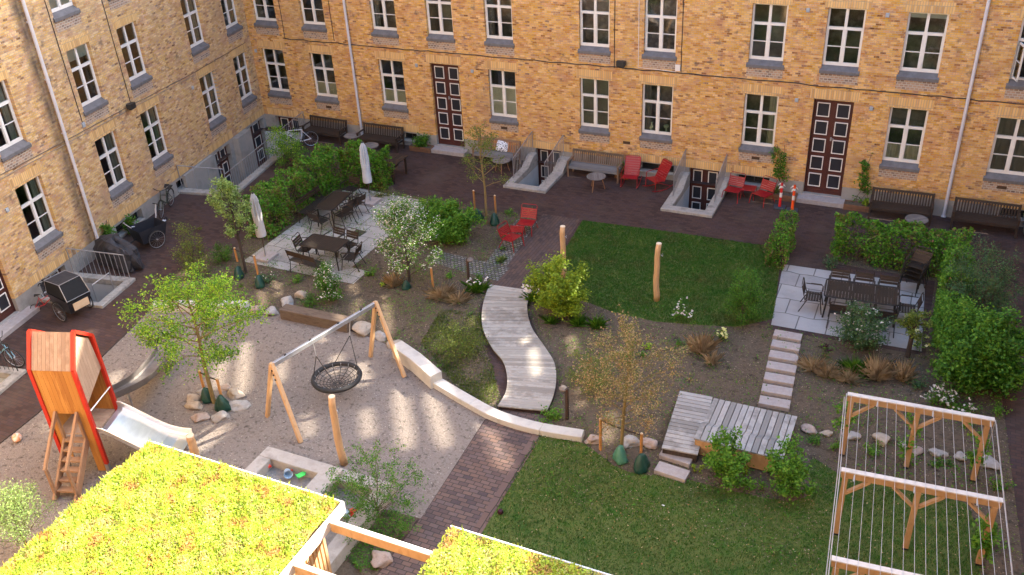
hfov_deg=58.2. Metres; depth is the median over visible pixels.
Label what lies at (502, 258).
strappy perennial
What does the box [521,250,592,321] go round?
shrub
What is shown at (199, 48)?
window
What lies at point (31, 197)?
window
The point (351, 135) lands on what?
round table
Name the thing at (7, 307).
door
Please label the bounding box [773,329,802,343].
step slab
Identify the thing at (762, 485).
perennial
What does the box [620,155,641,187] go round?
rocking chair
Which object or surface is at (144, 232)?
cargo tricycle
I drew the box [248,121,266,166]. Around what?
door
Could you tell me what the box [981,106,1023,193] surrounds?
window
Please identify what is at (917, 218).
round table
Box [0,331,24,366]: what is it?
bicycle
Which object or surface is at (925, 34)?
window
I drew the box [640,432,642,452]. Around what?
tree stake
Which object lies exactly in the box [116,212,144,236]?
cellar window
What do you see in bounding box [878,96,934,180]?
window
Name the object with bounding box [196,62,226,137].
window
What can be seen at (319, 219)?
garden chair
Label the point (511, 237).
garden chair
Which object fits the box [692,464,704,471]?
perennial
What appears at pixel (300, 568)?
cross beam
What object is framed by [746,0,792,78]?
window
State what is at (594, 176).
round table
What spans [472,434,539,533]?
path edge
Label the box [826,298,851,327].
garden chair
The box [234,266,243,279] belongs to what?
watering bag
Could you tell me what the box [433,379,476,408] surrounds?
concrete kerb
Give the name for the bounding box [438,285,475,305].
dry grass
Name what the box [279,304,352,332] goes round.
timber seat
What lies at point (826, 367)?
dry grass
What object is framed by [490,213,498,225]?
watering bag
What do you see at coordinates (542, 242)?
path
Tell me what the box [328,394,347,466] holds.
log post
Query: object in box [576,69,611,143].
window
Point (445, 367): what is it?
ground cover
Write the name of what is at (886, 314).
garden chair
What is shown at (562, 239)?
log post
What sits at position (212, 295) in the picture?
young tree
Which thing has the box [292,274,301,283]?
perennial
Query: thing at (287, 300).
boulder
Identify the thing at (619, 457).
watering bag
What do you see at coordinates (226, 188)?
young tree
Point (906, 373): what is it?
dry grass
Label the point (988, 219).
park bench
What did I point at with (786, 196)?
planter box
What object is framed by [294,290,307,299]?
boulder
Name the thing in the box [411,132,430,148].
planter plant
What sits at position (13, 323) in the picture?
door step
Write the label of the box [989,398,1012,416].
perennial
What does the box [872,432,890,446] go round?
boulder
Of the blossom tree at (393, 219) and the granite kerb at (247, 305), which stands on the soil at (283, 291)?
the blossom tree at (393, 219)
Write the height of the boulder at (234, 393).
0.251 m
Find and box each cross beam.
[294,561,334,574]
[330,519,434,562]
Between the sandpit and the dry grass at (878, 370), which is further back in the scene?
the dry grass at (878, 370)
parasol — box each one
[250,192,278,262]
[359,141,381,206]
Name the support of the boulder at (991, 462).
on the soil at (935, 432)
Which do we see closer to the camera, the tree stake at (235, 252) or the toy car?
the toy car
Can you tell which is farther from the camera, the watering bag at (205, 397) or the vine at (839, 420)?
the watering bag at (205, 397)
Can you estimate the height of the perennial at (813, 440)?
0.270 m
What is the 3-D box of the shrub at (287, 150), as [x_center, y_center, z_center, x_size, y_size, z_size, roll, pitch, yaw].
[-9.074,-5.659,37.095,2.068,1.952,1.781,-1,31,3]
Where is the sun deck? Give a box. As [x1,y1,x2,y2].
[662,391,796,470]
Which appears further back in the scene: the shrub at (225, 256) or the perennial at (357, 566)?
the shrub at (225, 256)
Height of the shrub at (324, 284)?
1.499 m
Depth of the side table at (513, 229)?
30.82 m
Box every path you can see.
[378,409,546,574]
[493,214,579,291]
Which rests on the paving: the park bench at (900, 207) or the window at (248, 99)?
the park bench at (900, 207)
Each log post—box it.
[186,433,200,455]
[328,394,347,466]
[560,225,566,278]
[653,242,662,301]
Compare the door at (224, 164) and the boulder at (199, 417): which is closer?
the boulder at (199, 417)
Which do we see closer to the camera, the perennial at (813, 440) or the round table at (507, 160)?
the perennial at (813, 440)
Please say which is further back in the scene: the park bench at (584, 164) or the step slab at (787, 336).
the park bench at (584, 164)
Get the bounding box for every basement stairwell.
[0,343,26,393]
[39,248,135,308]
[176,111,308,196]
[503,131,570,193]
[660,149,729,217]
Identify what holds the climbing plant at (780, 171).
in the planter box at (786, 196)
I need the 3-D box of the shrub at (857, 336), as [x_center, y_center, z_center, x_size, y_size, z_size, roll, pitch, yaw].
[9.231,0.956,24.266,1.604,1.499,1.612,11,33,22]
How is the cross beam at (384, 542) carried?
attached to the garden shelter at (464, 552)
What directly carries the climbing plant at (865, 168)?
in the planter box at (851, 205)
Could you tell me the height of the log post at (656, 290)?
1.938 m
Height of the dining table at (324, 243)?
0.764 m
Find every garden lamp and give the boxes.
[466,257,473,281]
[559,385,568,419]
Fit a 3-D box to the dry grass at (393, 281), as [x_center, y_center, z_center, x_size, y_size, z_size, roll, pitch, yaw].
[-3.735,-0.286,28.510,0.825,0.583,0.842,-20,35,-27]
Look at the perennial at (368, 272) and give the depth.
29.25 m
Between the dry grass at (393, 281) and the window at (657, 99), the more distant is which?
the window at (657, 99)
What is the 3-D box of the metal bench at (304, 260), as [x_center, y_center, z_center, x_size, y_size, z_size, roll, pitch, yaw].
[-6.559,-0.806,29.388,1.250,0.866,0.537,15,35,28]
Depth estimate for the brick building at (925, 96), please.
32.57 m
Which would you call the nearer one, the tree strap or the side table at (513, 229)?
the tree strap
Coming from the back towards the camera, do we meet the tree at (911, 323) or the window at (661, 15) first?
the window at (661, 15)
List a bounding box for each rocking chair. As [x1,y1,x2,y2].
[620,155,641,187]
[643,158,674,191]
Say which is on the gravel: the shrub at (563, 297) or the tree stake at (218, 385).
the tree stake at (218, 385)
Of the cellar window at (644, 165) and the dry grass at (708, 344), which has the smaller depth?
the dry grass at (708, 344)
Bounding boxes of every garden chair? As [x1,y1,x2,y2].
[291,232,319,256]
[306,210,332,233]
[323,223,344,255]
[332,202,357,229]
[338,227,362,260]
[339,195,362,220]
[340,173,360,198]
[340,241,365,271]
[345,192,369,218]
[497,220,524,251]
[515,203,538,236]
[722,171,745,203]
[749,175,777,207]
[798,277,823,314]
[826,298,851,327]
[829,265,850,302]
[851,301,874,319]
[853,268,875,306]
[875,304,898,337]
[878,271,900,309]
[895,292,923,327]
[898,257,926,296]
[900,253,929,292]
[903,250,931,288]
[905,245,933,283]
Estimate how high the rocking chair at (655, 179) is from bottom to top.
1.013 m
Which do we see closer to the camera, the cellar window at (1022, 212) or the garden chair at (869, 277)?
the garden chair at (869, 277)
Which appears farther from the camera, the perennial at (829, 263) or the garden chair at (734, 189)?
the garden chair at (734, 189)
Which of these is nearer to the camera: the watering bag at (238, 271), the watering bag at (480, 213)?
the watering bag at (238, 271)
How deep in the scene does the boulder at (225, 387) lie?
24.34 m
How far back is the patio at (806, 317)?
26.47 m
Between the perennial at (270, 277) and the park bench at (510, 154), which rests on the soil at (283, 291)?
the perennial at (270, 277)
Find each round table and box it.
[344,132,360,139]
[364,142,378,153]
[493,156,510,175]
[587,172,605,192]
[905,214,928,226]
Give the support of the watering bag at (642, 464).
on the soil at (935, 432)
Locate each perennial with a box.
[255,266,277,284]
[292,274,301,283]
[298,289,324,307]
[326,285,341,300]
[351,557,369,572]
[363,264,378,276]
[370,186,391,197]
[445,270,454,278]
[458,275,493,293]
[496,254,508,262]
[504,208,515,214]
[519,284,538,301]
[535,401,564,422]
[538,313,560,324]
[568,312,588,327]
[585,314,609,329]
[672,296,694,321]
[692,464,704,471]
[717,327,729,340]
[743,464,749,474]
[758,475,766,489]
[804,429,822,444]
[819,343,833,357]
[822,254,836,269]
[827,438,841,450]
[836,354,873,379]
[859,440,883,457]
[903,375,928,389]
[912,329,936,350]
[920,382,954,405]
[927,455,959,470]
[929,359,939,368]
[939,388,977,413]
[976,531,1014,552]
[987,472,1015,491]
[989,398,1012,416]
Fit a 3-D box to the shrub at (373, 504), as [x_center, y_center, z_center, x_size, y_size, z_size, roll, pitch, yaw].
[-2.996,4.125,19.649,2.424,1.938,2.221,-8,31,-8]
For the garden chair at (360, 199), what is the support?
on the patio at (281, 247)
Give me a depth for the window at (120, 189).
32.06 m
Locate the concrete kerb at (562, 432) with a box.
[540,423,583,441]
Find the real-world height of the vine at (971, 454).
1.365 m
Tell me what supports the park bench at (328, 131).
on the paving
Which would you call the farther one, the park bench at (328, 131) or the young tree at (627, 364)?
the park bench at (328, 131)
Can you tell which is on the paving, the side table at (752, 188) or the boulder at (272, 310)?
the side table at (752, 188)
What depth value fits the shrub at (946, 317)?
23.51 m
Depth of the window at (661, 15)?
32.59 m
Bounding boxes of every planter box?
[409,143,433,152]
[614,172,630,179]
[765,189,797,202]
[843,200,869,212]
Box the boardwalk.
[482,285,555,414]
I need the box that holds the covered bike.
[93,234,143,272]
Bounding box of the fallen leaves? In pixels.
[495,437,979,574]
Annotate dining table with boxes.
[299,233,351,270]
[314,191,352,228]
[822,278,899,327]
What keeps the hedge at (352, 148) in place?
on the soil at (283, 291)
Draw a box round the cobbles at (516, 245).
[481,219,537,278]
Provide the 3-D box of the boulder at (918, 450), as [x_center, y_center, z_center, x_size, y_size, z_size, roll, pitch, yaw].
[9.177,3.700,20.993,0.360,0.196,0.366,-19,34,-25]
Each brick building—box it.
[0,0,268,378]
[243,0,1023,226]
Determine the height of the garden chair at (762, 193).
0.852 m
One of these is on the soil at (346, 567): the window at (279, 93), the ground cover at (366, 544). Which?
the ground cover at (366, 544)
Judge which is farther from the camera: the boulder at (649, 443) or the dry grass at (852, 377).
the dry grass at (852, 377)
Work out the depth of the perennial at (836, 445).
21.16 m
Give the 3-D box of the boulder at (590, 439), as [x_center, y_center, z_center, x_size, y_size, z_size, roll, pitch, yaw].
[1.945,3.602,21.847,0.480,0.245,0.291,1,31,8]
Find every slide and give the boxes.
[96,401,191,451]
[112,347,173,406]
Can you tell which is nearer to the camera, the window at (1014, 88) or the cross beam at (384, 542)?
the cross beam at (384, 542)
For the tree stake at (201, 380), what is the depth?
23.89 m
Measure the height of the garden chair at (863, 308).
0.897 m
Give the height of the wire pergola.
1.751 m
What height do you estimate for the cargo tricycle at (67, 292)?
1.291 m
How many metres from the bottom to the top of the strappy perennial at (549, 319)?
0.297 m
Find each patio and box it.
[245,188,428,283]
[771,265,924,350]
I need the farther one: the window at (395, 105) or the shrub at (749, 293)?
the window at (395, 105)
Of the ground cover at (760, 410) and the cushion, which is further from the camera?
the cushion
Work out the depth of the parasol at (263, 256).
29.97 m
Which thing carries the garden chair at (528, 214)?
on the cobbles at (516, 245)
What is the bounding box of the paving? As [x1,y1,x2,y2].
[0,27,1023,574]
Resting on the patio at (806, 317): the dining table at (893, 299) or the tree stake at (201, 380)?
the dining table at (893, 299)
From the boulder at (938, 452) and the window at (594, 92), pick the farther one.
the window at (594, 92)
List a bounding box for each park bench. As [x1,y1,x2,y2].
[302,115,348,144]
[356,122,404,152]
[472,137,520,168]
[567,148,623,183]
[867,187,935,226]
[949,197,1021,238]
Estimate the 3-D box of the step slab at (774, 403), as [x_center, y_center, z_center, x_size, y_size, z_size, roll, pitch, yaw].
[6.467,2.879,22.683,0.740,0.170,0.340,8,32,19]
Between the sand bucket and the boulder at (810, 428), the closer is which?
the sand bucket
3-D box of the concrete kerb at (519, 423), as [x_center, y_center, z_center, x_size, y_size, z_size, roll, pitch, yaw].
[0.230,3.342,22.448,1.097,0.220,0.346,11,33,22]
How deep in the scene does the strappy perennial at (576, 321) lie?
26.13 m
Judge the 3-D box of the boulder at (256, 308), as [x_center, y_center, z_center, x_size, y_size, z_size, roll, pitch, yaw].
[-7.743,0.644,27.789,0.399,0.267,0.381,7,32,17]
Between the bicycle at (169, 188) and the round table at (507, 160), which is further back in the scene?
the round table at (507, 160)
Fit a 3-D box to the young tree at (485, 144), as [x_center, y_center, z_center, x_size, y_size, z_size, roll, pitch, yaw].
[-0.867,-3.853,31.158,1.810,3.746,1.716,-4,31,-1]
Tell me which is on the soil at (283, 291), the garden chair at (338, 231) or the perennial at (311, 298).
the perennial at (311, 298)
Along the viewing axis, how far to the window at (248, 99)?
39.79 m
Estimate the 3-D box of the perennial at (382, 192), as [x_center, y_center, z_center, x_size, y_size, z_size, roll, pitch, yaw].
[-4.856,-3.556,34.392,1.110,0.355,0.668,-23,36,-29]
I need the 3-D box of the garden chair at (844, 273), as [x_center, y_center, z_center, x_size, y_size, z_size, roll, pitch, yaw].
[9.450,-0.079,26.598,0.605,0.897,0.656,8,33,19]
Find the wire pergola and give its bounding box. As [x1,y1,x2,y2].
[826,392,1012,574]
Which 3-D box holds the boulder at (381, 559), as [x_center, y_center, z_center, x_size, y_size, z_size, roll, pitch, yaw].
[-2.719,5.575,18.972,0.450,0.290,0.531,-17,33,-22]
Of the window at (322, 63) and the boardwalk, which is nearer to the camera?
the boardwalk
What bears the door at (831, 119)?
in the brick building at (925, 96)
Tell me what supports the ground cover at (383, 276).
on the soil at (283, 291)
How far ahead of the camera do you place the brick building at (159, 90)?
31.02 m
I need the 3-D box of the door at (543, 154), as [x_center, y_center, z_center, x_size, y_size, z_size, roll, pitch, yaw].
[1.573,-4.579,36.819,1.060,2.200,0.090,11,33,22]
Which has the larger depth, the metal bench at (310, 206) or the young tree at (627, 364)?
the metal bench at (310, 206)
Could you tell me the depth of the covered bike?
30.18 m
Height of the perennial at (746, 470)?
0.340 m
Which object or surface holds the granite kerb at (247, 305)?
on the paving
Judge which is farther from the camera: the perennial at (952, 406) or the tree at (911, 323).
the tree at (911, 323)
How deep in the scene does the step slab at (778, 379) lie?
23.42 m
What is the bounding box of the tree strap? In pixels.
[602,420,639,434]
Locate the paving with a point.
(632, 203)
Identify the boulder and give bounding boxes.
[184,401,202,409]
[187,394,200,401]
[191,412,209,421]
[211,410,229,422]
[221,383,230,391]
[227,387,245,399]
[229,400,250,411]
[249,305,262,313]
[264,306,278,314]
[281,295,293,306]
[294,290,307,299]
[352,321,370,336]
[370,550,392,568]
[375,331,385,341]
[386,339,401,348]
[584,434,603,443]
[623,435,639,448]
[643,437,657,448]
[801,424,817,434]
[819,430,832,436]
[842,431,860,439]
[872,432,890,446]
[912,446,922,455]
[928,448,948,457]
[953,451,966,460]
[980,455,999,469]
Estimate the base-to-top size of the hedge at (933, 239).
1.615 m
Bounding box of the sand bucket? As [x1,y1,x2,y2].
[284,468,292,478]
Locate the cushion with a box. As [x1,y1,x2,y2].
[496,140,507,151]
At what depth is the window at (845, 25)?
30.15 m
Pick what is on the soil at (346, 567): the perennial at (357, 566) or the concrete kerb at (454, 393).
the perennial at (357, 566)
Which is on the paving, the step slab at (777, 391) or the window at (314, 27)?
the step slab at (777, 391)
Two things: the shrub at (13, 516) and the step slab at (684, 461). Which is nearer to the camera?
the shrub at (13, 516)
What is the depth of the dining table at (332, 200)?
32.54 m
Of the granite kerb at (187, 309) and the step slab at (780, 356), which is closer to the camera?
the step slab at (780, 356)
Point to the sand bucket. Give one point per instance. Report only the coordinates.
(288, 473)
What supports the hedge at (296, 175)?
on the soil at (283, 291)
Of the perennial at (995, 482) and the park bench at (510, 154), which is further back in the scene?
the park bench at (510, 154)
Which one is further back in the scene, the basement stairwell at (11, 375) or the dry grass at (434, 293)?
the dry grass at (434, 293)
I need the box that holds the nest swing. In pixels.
[265,301,406,442]
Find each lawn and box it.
[481,436,979,574]
[559,221,779,326]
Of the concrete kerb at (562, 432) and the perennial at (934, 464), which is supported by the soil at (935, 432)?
the perennial at (934, 464)
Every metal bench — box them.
[285,250,324,271]
[294,185,325,224]
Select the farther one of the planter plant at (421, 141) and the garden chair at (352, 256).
the planter plant at (421, 141)
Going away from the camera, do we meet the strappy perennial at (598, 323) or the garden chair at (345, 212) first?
the strappy perennial at (598, 323)
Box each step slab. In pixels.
[654,461,689,482]
[659,451,692,467]
[758,395,790,411]
[761,383,792,399]
[763,372,794,387]
[766,360,796,375]
[768,350,798,364]
[770,339,800,353]
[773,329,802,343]
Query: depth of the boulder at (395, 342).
25.66 m
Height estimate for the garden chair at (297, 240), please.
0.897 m
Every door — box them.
[0,270,15,321]
[215,146,233,185]
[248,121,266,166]
[431,63,464,146]
[538,148,560,184]
[689,168,718,209]
[803,99,853,195]
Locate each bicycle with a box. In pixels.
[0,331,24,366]
[30,294,49,308]
[154,184,173,218]
[280,124,318,148]
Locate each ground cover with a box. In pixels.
[170,182,521,405]
[345,509,414,570]
[421,308,497,404]
[514,251,1022,570]
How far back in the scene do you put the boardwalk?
25.04 m
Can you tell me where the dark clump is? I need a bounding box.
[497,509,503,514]
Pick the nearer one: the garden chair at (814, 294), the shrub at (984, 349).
the shrub at (984, 349)
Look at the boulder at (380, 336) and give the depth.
26.04 m
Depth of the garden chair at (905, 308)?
25.28 m
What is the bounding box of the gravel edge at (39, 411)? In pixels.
[0,325,134,443]
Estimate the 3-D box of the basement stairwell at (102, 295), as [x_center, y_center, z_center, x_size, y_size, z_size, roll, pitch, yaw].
[-13.492,0.338,29.488,2.305,2.669,1.760,5,32,14]
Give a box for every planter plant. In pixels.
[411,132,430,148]
[861,198,868,205]
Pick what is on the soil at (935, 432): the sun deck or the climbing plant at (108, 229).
the sun deck
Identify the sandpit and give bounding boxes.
[245,446,395,573]
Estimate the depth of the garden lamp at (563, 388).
22.27 m
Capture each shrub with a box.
[0,478,58,548]
[169,219,212,273]
[208,241,232,263]
[264,122,310,166]
[313,259,344,302]
[317,438,427,544]
[413,195,446,227]
[422,197,486,244]
[423,314,490,364]
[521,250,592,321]
[560,342,615,398]
[702,425,756,491]
[722,265,769,326]
[763,429,820,500]
[828,298,896,355]
[925,297,1023,404]
[926,294,990,351]
[937,229,1023,322]
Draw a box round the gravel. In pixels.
[0,310,485,568]
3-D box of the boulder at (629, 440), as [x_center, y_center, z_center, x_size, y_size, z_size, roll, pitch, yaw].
[2.779,3.633,21.693,0.472,0.286,0.327,-13,32,-15]
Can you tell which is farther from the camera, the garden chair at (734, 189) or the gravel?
the garden chair at (734, 189)
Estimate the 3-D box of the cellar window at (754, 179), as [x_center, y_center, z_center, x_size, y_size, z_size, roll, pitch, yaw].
[8.719,-3.882,33.212,1.210,0.390,0.310,11,33,22]
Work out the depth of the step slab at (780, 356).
24.25 m
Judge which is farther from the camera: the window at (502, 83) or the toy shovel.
the window at (502, 83)
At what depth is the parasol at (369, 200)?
33.28 m
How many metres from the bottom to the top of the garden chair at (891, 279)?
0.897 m
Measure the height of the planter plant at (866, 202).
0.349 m
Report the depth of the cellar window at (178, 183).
35.90 m
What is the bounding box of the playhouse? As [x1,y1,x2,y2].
[26,329,128,500]
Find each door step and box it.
[0,306,39,340]
[431,145,468,156]
[796,193,845,208]
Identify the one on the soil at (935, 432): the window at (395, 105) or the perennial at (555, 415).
the perennial at (555, 415)
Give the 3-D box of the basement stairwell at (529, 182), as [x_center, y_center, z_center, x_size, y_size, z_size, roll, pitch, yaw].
[0.997,-4.126,35.381,1.730,2.939,2.615,11,33,22]
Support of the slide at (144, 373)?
on the gravel
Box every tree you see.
[113,251,273,403]
[204,175,257,273]
[367,193,445,282]
[459,121,513,223]
[567,304,697,444]
[892,309,936,357]
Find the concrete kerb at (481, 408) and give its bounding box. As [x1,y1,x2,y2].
[469,399,504,423]
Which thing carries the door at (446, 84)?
in the brick building at (925, 96)
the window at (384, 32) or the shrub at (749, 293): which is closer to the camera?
the shrub at (749, 293)
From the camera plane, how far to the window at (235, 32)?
38.39 m
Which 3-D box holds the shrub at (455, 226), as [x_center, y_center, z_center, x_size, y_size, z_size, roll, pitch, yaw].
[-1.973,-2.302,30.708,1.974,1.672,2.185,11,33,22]
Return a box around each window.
[0,66,32,171]
[9,163,64,261]
[40,268,60,296]
[44,276,88,301]
[49,0,81,32]
[60,30,109,124]
[89,119,133,207]
[108,0,131,9]
[111,10,152,97]
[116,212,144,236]
[136,94,173,177]
[176,178,184,192]
[178,0,209,63]
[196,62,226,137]
[220,0,242,43]
[230,43,256,114]
[253,0,279,35]
[257,40,292,105]
[278,116,299,132]
[300,0,327,39]
[305,44,339,110]
[370,0,398,45]
[374,51,408,119]
[404,132,416,141]
[426,0,455,50]
[484,0,514,55]
[484,60,518,132]
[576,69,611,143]
[578,0,610,63]
[639,74,676,150]
[640,162,673,175]
[642,0,677,69]
[738,83,783,163]
[738,175,769,188]
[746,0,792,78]
[819,0,871,84]
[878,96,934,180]
[895,0,955,91]
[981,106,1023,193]
[1000,208,1023,221]
[1004,6,1023,99]
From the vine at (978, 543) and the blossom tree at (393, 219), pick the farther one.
the blossom tree at (393, 219)
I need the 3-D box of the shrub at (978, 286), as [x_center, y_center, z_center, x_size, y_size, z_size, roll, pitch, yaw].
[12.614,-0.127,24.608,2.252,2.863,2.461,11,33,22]
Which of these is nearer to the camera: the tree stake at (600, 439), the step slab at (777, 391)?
the tree stake at (600, 439)
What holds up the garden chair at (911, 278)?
on the patio at (806, 317)
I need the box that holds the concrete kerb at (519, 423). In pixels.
[499,412,542,434]
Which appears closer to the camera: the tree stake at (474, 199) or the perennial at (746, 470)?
the perennial at (746, 470)
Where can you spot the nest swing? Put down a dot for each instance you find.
(374, 306)
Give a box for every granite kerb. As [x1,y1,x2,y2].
[151,300,200,312]
[201,300,249,312]
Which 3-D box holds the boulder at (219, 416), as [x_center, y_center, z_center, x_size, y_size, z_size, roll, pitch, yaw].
[-7.393,3.273,23.301,0.476,0.288,0.364,-11,31,-13]
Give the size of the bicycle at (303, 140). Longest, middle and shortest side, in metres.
1.695 x 1.042 x 0.549 m
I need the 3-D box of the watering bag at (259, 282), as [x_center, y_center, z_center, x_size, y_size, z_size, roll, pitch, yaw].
[-7.958,-0.218,28.978,0.312,0.403,0.437,-12,32,-14]
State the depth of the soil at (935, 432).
22.86 m
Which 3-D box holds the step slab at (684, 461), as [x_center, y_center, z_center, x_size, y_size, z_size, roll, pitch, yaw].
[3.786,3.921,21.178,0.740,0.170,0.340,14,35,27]
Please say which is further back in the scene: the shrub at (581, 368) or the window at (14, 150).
the window at (14, 150)
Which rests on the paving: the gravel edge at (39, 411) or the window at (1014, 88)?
the gravel edge at (39, 411)
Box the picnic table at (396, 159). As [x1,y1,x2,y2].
[376,153,407,183]
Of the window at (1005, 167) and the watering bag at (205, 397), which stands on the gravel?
the watering bag at (205, 397)
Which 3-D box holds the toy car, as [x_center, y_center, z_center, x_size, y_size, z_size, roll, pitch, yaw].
[-3.597,4.872,19.875,0.260,0.140,0.140,4,31,13]
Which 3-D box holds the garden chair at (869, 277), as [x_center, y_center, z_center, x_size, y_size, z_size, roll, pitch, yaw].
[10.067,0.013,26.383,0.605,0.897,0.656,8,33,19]
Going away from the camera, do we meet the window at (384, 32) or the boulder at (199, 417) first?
the boulder at (199, 417)
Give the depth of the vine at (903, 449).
20.24 m
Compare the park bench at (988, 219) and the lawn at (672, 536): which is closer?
the lawn at (672, 536)
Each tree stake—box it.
[198,370,204,387]
[216,378,221,394]
[233,247,238,261]
[253,255,258,274]
[430,267,433,286]
[473,190,475,209]
[494,195,496,213]
[599,418,601,450]
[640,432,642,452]
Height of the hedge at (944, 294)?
1.565 m
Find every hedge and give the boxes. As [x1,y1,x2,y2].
[243,142,348,240]
[339,138,394,189]
[762,208,799,269]
[829,211,974,276]
[930,235,976,347]
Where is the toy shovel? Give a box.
[295,471,305,478]
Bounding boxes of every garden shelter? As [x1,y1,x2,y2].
[0,439,345,574]
[417,525,610,574]
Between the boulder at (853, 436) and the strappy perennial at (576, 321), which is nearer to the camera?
the boulder at (853, 436)
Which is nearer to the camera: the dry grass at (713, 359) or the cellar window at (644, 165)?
the dry grass at (713, 359)
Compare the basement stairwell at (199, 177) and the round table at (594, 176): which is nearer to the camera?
the round table at (594, 176)
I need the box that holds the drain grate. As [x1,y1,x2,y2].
[353,229,366,236]
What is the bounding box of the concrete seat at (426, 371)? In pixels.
[392,341,441,388]
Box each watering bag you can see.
[201,387,210,403]
[214,394,230,411]
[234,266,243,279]
[255,275,264,288]
[401,280,411,289]
[473,208,483,219]
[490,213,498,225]
[612,445,627,464]
[633,453,650,474]
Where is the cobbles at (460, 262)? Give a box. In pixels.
[430,250,509,280]
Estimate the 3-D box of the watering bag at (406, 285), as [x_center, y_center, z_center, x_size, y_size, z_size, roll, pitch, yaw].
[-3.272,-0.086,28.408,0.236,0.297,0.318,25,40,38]
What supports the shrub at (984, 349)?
on the soil at (935, 432)
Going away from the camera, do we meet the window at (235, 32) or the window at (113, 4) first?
the window at (113, 4)
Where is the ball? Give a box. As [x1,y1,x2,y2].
[12,433,21,441]
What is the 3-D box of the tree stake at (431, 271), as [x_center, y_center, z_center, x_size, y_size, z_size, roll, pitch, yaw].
[-2.447,-0.289,28.217,0.070,0.760,0.070,11,33,22]
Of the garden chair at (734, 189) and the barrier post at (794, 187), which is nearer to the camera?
the barrier post at (794, 187)
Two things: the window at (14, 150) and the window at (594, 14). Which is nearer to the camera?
the window at (14, 150)
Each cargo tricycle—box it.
[38,270,93,321]
[116,217,165,248]
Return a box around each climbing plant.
[99,220,116,234]
[120,214,138,233]
[768,145,790,190]
[852,151,872,201]
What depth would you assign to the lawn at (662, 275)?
28.47 m
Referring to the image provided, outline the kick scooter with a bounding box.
[152,203,166,221]
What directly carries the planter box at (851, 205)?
on the paving
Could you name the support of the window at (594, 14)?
in the brick building at (925, 96)
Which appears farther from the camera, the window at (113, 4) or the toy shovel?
the window at (113, 4)
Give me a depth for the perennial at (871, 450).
20.99 m
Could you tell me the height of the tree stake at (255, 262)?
0.840 m
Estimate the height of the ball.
0.230 m
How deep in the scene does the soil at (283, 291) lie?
28.69 m
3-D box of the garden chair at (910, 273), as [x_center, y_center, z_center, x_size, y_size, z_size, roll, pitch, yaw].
[11.707,-0.428,26.735,0.605,0.897,0.656,25,41,39]
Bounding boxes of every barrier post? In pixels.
[774,183,785,209]
[786,185,797,211]
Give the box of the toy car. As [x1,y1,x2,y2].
[342,509,349,517]
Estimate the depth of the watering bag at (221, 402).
23.45 m
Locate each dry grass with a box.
[379,270,403,288]
[419,281,458,301]
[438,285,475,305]
[683,330,723,354]
[700,348,726,366]
[790,351,831,375]
[814,358,846,378]
[827,362,870,387]
[856,350,901,380]
[888,359,922,381]
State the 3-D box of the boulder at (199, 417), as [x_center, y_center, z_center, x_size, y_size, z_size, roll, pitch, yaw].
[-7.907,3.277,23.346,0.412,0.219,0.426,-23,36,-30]
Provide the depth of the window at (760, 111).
32.42 m
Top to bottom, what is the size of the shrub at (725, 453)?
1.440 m
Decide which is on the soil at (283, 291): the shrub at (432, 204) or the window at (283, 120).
the shrub at (432, 204)
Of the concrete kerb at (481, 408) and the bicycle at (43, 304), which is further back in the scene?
the bicycle at (43, 304)
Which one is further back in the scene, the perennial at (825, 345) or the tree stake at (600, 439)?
the perennial at (825, 345)
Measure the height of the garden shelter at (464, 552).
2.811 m
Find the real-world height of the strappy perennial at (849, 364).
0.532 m
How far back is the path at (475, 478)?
20.68 m
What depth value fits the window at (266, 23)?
38.94 m
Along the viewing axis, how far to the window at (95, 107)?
30.42 m
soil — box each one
[164,177,536,408]
[334,510,417,574]
[527,252,1023,574]
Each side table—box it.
[509,225,525,240]
[740,184,756,200]
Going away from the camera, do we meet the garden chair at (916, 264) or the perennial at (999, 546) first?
the perennial at (999, 546)
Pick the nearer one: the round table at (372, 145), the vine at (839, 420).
the vine at (839, 420)
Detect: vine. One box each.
[831,399,858,433]
[896,412,923,465]
[963,428,992,477]
[969,508,1002,564]
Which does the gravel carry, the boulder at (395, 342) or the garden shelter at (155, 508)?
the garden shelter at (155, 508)
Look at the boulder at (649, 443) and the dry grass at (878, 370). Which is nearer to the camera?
the boulder at (649, 443)
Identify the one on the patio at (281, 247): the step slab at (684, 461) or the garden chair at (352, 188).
the garden chair at (352, 188)
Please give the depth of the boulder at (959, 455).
20.65 m
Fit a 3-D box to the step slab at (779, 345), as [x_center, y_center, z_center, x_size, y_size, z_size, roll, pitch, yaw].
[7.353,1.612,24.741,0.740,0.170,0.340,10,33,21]
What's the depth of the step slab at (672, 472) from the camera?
20.67 m
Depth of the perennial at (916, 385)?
22.91 m
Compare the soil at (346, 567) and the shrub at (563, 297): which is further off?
the shrub at (563, 297)

